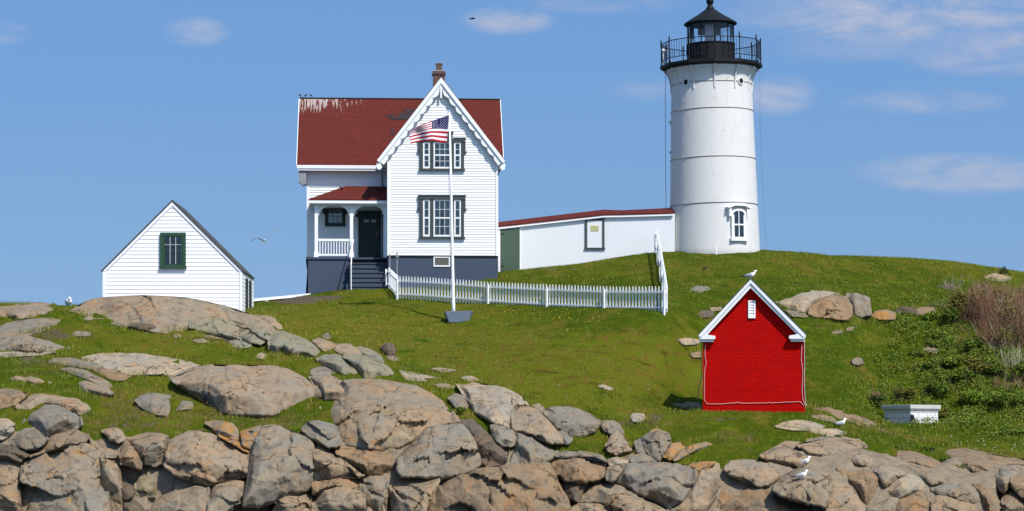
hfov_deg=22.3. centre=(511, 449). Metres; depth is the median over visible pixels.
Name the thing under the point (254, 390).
ledge
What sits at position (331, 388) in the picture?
ledge
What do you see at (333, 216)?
porch window
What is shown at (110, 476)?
boulder
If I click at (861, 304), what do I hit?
boulder
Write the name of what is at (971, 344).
leafy shrub
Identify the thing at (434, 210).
window
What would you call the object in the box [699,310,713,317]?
rock
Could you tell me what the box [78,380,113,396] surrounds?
ledge
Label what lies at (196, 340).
rock
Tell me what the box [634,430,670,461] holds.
boulder
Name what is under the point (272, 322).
ledge
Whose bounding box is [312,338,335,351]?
rock
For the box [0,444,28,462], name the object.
rock
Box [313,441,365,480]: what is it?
rock
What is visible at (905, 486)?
rock
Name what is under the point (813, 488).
boulder
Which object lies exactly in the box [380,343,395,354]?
boulder
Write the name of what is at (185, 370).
ledge
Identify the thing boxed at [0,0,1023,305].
sky
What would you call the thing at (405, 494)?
boulder
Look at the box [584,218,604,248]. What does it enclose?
window
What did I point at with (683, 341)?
rock
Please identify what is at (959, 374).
leafy shrub
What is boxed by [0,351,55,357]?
ledge
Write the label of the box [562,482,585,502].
rock
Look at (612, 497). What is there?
boulder
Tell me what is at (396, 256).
yard lamp
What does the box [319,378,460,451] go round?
rock
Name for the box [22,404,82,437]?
rock
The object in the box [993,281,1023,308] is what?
bare shrub
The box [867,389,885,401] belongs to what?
bare shrub
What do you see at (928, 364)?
leafy shrub
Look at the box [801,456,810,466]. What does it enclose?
gull
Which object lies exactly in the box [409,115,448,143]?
flag
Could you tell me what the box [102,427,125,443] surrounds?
rock
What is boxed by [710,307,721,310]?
rock
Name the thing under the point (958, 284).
bare shrub
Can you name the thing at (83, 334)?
rock
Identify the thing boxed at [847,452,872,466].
ledge
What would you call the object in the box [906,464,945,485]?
ledge
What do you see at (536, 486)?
boulder
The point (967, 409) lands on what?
weeds
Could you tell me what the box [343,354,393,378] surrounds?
ledge
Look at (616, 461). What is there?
rock
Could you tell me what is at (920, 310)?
rock
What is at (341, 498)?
boulder
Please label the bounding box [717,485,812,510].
rock
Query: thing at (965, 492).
rock
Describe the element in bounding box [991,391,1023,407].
leafy shrub
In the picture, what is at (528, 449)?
boulder
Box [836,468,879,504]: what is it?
rock
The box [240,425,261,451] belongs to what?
rock
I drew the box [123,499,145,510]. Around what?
rock
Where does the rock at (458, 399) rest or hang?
on the ground at (714, 426)
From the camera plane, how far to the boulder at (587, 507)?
97.29 m
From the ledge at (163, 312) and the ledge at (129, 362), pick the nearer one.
the ledge at (129, 362)
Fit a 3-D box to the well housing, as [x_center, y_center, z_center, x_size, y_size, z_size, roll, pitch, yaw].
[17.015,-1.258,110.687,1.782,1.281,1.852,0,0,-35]
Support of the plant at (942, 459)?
on the ground at (714, 426)
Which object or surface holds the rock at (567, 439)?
on the ground at (714, 426)
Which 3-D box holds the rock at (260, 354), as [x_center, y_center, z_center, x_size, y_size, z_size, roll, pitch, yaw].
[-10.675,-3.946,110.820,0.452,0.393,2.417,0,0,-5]
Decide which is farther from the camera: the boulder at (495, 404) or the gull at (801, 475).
the boulder at (495, 404)
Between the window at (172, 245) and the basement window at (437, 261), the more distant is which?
the basement window at (437, 261)
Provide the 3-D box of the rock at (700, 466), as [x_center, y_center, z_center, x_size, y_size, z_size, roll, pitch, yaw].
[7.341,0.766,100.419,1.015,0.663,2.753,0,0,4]
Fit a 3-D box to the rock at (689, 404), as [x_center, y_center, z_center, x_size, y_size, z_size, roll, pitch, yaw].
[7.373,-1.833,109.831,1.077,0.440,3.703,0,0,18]
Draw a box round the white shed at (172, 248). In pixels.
[101,200,254,311]
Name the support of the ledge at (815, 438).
on the ground at (714, 426)
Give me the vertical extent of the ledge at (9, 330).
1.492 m
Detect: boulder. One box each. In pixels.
[0,388,27,409]
[0,418,14,440]
[0,459,21,510]
[19,443,111,510]
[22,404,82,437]
[89,438,123,510]
[126,432,168,467]
[134,393,170,416]
[146,483,209,510]
[163,430,251,487]
[206,477,246,510]
[242,424,314,508]
[301,420,340,448]
[310,486,366,510]
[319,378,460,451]
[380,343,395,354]
[388,478,439,510]
[396,423,481,479]
[427,462,570,510]
[456,382,528,428]
[505,431,558,464]
[510,405,563,444]
[543,406,600,437]
[551,457,605,484]
[569,503,606,510]
[580,481,669,510]
[615,462,697,509]
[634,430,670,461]
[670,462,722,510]
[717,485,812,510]
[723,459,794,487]
[771,468,831,508]
[807,295,852,320]
[846,293,871,317]
[851,357,863,365]
[872,309,895,320]
[993,465,1023,493]
[1000,489,1023,510]
[1010,473,1023,499]
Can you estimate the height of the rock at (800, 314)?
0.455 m
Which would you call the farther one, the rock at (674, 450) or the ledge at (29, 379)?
the ledge at (29, 379)
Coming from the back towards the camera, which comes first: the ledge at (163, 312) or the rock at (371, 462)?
the ledge at (163, 312)
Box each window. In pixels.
[159,233,186,268]
[323,208,347,225]
[417,131,466,170]
[417,195,466,238]
[433,257,449,266]
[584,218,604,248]
[725,204,751,240]
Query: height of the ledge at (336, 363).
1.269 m
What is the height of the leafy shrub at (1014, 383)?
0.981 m
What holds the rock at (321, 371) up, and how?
on the ground at (714, 426)
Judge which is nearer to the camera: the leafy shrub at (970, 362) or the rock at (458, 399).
the rock at (458, 399)
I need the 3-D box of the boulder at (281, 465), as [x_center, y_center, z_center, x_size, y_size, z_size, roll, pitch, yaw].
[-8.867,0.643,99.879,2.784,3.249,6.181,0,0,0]
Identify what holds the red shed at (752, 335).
on the ground at (714, 426)
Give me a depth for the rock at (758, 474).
99.18 m
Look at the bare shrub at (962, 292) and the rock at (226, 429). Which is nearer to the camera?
the rock at (226, 429)
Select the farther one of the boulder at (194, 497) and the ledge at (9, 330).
the ledge at (9, 330)
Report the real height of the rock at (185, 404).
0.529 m
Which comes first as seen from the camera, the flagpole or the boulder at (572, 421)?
the boulder at (572, 421)
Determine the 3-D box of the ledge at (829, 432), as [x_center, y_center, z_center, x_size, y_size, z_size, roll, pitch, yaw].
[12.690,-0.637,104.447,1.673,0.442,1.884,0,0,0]
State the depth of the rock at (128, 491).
98.41 m
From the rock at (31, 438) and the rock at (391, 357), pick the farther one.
the rock at (391, 357)
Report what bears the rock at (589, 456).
on the boulder at (577, 470)
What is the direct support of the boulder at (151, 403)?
on the ground at (714, 426)
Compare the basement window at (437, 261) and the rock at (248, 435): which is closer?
the rock at (248, 435)
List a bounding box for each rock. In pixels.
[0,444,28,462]
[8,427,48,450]
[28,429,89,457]
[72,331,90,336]
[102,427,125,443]
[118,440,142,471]
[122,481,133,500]
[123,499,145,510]
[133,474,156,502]
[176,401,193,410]
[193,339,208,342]
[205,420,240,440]
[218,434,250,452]
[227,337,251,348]
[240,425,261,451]
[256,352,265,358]
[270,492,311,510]
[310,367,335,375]
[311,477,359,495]
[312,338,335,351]
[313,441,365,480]
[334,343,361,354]
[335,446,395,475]
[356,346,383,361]
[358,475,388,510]
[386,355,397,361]
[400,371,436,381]
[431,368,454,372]
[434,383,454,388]
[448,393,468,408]
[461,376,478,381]
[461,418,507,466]
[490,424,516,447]
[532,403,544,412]
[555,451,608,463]
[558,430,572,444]
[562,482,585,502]
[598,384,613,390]
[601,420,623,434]
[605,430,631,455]
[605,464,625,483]
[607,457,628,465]
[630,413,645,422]
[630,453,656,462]
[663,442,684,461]
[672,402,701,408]
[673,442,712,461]
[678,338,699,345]
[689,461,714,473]
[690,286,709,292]
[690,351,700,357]
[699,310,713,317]
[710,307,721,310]
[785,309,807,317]
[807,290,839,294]
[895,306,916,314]
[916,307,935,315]
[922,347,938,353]
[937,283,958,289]
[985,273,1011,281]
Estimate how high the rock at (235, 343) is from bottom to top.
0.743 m
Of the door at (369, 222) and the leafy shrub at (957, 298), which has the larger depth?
the door at (369, 222)
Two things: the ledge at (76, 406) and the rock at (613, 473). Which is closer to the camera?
the rock at (613, 473)
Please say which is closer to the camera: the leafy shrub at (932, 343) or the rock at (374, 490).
the rock at (374, 490)
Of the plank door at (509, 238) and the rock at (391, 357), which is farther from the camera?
the plank door at (509, 238)
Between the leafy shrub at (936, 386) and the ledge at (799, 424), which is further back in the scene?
the leafy shrub at (936, 386)
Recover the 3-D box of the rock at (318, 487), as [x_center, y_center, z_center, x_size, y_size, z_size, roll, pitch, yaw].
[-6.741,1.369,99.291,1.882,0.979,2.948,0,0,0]
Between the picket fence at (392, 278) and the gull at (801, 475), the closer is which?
the gull at (801, 475)
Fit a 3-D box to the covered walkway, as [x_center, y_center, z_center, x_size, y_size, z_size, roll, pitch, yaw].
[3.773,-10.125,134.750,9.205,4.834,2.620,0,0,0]
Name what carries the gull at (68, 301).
on the ground at (714, 426)
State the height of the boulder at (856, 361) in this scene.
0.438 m
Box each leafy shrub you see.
[867,394,887,404]
[890,386,918,400]
[907,348,928,356]
[913,361,934,369]
[915,378,951,395]
[921,310,940,320]
[925,337,942,347]
[929,329,962,344]
[933,367,975,388]
[934,355,963,367]
[938,408,950,417]
[941,308,959,327]
[943,289,981,321]
[955,389,1009,403]
[960,355,996,374]
[963,336,986,349]
[987,358,1023,380]
[990,371,1023,389]
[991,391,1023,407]
[998,265,1008,274]
[1000,301,1023,330]
[1003,429,1023,434]
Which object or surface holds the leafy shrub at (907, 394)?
on the ground at (714, 426)
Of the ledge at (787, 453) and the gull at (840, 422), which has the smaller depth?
the ledge at (787, 453)
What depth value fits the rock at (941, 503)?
98.31 m
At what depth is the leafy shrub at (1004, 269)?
133.33 m
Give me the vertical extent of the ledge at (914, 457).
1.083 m
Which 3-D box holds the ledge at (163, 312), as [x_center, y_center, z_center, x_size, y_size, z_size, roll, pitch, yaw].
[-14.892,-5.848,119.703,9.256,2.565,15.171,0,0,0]
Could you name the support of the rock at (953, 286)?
on the ground at (714, 426)
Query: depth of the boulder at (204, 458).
98.72 m
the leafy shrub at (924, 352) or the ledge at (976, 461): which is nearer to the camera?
the ledge at (976, 461)
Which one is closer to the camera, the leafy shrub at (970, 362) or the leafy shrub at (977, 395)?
the leafy shrub at (977, 395)
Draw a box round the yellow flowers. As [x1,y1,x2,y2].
[299,266,1009,412]
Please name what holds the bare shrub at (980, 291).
on the ground at (714, 426)
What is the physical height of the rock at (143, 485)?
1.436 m
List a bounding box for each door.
[249,280,251,308]
[355,211,383,256]
[500,228,519,270]
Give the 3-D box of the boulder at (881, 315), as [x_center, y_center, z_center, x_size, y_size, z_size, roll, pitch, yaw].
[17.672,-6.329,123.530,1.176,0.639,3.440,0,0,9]
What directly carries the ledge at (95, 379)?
on the ground at (714, 426)
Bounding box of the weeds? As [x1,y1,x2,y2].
[845,292,1023,443]
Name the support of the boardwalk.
on the ground at (714, 426)
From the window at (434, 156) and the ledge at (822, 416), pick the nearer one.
the ledge at (822, 416)
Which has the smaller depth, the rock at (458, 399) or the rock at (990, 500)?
the rock at (990, 500)
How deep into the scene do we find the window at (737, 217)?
132.87 m
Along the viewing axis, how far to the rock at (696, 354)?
114.30 m
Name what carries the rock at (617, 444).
on the ground at (714, 426)
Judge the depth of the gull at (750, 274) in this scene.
105.83 m
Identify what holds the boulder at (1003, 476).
on the ground at (714, 426)
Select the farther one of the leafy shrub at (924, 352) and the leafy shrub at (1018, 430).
the leafy shrub at (924, 352)
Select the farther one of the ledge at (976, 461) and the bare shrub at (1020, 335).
the bare shrub at (1020, 335)
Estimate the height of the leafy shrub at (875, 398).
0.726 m
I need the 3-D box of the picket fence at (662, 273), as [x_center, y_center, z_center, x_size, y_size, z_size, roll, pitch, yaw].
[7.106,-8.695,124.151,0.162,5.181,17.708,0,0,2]
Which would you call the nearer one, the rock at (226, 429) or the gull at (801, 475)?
the gull at (801, 475)
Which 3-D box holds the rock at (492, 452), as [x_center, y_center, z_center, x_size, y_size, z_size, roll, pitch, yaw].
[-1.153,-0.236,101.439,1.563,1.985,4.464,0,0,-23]
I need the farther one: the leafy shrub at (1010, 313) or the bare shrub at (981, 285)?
the bare shrub at (981, 285)
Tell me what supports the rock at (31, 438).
on the ground at (714, 426)
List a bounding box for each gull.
[65,297,71,304]
[741,270,756,276]
[791,470,807,480]
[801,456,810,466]
[833,418,845,424]
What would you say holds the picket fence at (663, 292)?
on the ground at (714, 426)
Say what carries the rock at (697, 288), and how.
on the ground at (714, 426)
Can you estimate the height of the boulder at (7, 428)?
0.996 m
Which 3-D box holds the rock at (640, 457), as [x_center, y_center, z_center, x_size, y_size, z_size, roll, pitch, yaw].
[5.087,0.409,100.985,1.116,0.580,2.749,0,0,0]
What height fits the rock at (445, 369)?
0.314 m
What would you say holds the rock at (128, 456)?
on the ground at (714, 426)
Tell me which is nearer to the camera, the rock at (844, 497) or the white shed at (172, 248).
the rock at (844, 497)
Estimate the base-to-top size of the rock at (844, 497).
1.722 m
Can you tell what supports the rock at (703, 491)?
on the ground at (714, 426)
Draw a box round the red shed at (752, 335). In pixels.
[697,278,806,411]
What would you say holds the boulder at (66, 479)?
on the ground at (714, 426)
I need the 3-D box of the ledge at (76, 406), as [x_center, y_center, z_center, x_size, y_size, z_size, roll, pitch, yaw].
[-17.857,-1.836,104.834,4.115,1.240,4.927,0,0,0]
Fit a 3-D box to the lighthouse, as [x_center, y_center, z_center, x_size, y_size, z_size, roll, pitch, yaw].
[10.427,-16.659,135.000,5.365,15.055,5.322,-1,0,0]
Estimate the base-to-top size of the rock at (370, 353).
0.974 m
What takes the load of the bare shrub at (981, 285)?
on the ground at (714, 426)
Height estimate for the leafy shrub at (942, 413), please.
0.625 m
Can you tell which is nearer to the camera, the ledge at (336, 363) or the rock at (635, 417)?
the rock at (635, 417)
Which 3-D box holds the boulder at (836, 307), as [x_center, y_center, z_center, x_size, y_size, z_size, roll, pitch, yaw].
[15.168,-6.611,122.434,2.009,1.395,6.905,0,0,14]
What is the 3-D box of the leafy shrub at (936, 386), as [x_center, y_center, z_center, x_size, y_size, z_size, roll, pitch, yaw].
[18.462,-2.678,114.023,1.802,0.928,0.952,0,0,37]
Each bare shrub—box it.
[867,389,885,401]
[944,274,970,286]
[947,283,985,299]
[955,292,985,320]
[958,308,1018,351]
[961,272,1007,321]
[965,275,1023,328]
[969,280,994,295]
[978,282,1018,300]
[979,285,1023,346]
[990,330,1023,369]
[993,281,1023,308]
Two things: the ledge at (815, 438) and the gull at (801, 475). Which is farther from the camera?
the ledge at (815, 438)
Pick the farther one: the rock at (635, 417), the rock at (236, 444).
the rock at (635, 417)
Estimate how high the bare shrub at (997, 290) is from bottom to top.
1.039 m
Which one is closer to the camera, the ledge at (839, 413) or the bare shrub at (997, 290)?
the ledge at (839, 413)
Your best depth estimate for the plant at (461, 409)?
102.63 m
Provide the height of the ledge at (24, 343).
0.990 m
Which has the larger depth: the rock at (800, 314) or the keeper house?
the keeper house
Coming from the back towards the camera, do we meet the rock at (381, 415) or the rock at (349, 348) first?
the rock at (349, 348)
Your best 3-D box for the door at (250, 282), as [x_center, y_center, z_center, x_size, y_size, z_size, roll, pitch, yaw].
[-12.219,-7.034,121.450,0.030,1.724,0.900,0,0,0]
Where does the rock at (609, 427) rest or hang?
on the ground at (714, 426)
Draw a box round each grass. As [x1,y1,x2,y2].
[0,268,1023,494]
[0,323,774,447]
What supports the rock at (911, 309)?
on the ground at (714, 426)
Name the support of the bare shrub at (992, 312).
on the ground at (714, 426)
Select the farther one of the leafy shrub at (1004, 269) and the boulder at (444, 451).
the leafy shrub at (1004, 269)
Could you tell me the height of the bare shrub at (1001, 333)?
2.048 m
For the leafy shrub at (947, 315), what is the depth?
121.62 m
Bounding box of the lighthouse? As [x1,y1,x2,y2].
[660,0,765,254]
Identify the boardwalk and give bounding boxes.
[254,293,309,301]
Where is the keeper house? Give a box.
[296,63,505,293]
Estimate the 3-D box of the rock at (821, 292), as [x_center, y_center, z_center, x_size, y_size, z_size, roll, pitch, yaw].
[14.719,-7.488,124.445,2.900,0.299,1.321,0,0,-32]
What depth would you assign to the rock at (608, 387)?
107.05 m
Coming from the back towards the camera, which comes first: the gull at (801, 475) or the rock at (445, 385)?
the rock at (445, 385)
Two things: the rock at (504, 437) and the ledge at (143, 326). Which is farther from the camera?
the ledge at (143, 326)
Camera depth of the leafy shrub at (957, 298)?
122.43 m
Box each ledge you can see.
[0,302,52,319]
[0,318,59,345]
[0,334,69,352]
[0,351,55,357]
[10,375,51,383]
[16,393,90,414]
[50,357,102,368]
[62,367,112,387]
[71,295,276,339]
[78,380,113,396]
[81,352,199,375]
[90,366,129,380]
[128,322,155,330]
[168,365,203,380]
[171,364,321,416]
[189,315,272,344]
[254,315,282,329]
[267,331,319,356]
[308,375,343,400]
[316,354,356,374]
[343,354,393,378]
[759,441,809,467]
[775,420,824,430]
[777,292,833,312]
[796,436,867,456]
[805,436,833,441]
[809,428,845,435]
[812,414,849,422]
[813,407,888,433]
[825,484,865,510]
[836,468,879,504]
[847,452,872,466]
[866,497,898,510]
[874,465,907,486]
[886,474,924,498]
[896,450,941,467]
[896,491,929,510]
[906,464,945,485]
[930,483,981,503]
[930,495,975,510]
[945,448,1023,472]
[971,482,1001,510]
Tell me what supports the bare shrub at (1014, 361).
on the ground at (714, 426)
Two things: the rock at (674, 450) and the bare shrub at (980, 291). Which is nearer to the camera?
the rock at (674, 450)
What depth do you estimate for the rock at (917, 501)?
98.30 m
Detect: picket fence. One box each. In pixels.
[385,267,397,294]
[396,277,666,314]
[654,230,667,311]
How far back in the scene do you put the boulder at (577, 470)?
98.74 m
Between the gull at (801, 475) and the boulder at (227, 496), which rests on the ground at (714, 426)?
the boulder at (227, 496)
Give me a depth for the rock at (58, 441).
99.87 m
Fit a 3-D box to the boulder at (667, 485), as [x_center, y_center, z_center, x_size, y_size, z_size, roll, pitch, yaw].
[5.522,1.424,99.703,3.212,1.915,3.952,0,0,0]
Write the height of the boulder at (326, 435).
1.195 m
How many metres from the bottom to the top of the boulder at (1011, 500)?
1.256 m
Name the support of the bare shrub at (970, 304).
on the ground at (714, 426)
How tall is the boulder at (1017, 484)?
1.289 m
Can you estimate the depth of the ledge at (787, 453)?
100.21 m
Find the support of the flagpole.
on the ground at (714, 426)
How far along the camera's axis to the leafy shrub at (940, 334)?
119.76 m
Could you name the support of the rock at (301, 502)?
on the ground at (714, 426)
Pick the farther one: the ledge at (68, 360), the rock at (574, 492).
the ledge at (68, 360)
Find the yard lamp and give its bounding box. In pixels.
[389,253,398,274]
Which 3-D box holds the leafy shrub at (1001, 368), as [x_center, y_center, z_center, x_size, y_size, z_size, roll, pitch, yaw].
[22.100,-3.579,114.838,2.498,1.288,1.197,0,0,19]
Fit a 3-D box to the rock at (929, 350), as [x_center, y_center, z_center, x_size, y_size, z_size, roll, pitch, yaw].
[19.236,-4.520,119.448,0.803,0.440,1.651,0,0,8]
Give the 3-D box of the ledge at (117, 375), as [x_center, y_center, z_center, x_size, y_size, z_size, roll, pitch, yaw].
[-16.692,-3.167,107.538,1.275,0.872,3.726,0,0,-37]
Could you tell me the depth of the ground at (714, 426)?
111.96 m
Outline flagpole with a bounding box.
[444,110,472,322]
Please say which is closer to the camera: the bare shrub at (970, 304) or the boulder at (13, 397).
the boulder at (13, 397)
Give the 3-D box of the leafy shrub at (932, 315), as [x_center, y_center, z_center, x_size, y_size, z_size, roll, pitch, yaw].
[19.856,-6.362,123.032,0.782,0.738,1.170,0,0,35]
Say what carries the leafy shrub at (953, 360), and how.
on the ground at (714, 426)
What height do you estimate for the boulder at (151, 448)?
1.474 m
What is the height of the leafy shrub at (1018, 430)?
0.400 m
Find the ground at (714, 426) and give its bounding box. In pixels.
[0,250,1023,510]
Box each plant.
[447,406,466,413]
[937,457,950,461]
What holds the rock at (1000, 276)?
on the ground at (714, 426)
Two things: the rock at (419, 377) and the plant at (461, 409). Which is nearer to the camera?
the plant at (461, 409)
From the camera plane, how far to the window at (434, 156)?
129.92 m
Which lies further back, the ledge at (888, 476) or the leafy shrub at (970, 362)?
the leafy shrub at (970, 362)
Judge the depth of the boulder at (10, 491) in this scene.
98.06 m
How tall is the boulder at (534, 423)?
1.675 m
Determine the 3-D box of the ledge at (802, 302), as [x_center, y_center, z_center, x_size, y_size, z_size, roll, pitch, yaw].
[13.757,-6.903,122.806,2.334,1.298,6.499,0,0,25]
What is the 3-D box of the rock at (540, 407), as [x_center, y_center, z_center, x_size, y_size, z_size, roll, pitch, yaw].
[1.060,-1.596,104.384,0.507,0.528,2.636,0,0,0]
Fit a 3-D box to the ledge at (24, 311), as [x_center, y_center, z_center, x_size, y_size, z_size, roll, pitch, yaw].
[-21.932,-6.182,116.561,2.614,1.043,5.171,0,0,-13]
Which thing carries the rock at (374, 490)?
on the ground at (714, 426)
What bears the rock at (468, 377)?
on the ground at (714, 426)
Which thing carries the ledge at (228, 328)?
on the ground at (714, 426)
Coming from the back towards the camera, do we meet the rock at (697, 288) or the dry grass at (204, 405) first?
the rock at (697, 288)
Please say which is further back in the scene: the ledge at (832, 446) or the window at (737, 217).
the window at (737, 217)
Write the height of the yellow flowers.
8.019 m
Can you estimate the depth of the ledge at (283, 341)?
111.11 m
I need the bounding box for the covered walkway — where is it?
[498,208,674,271]
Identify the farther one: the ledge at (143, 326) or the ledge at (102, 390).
the ledge at (143, 326)
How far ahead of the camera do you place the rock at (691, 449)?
101.09 m
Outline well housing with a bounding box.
[881,405,940,423]

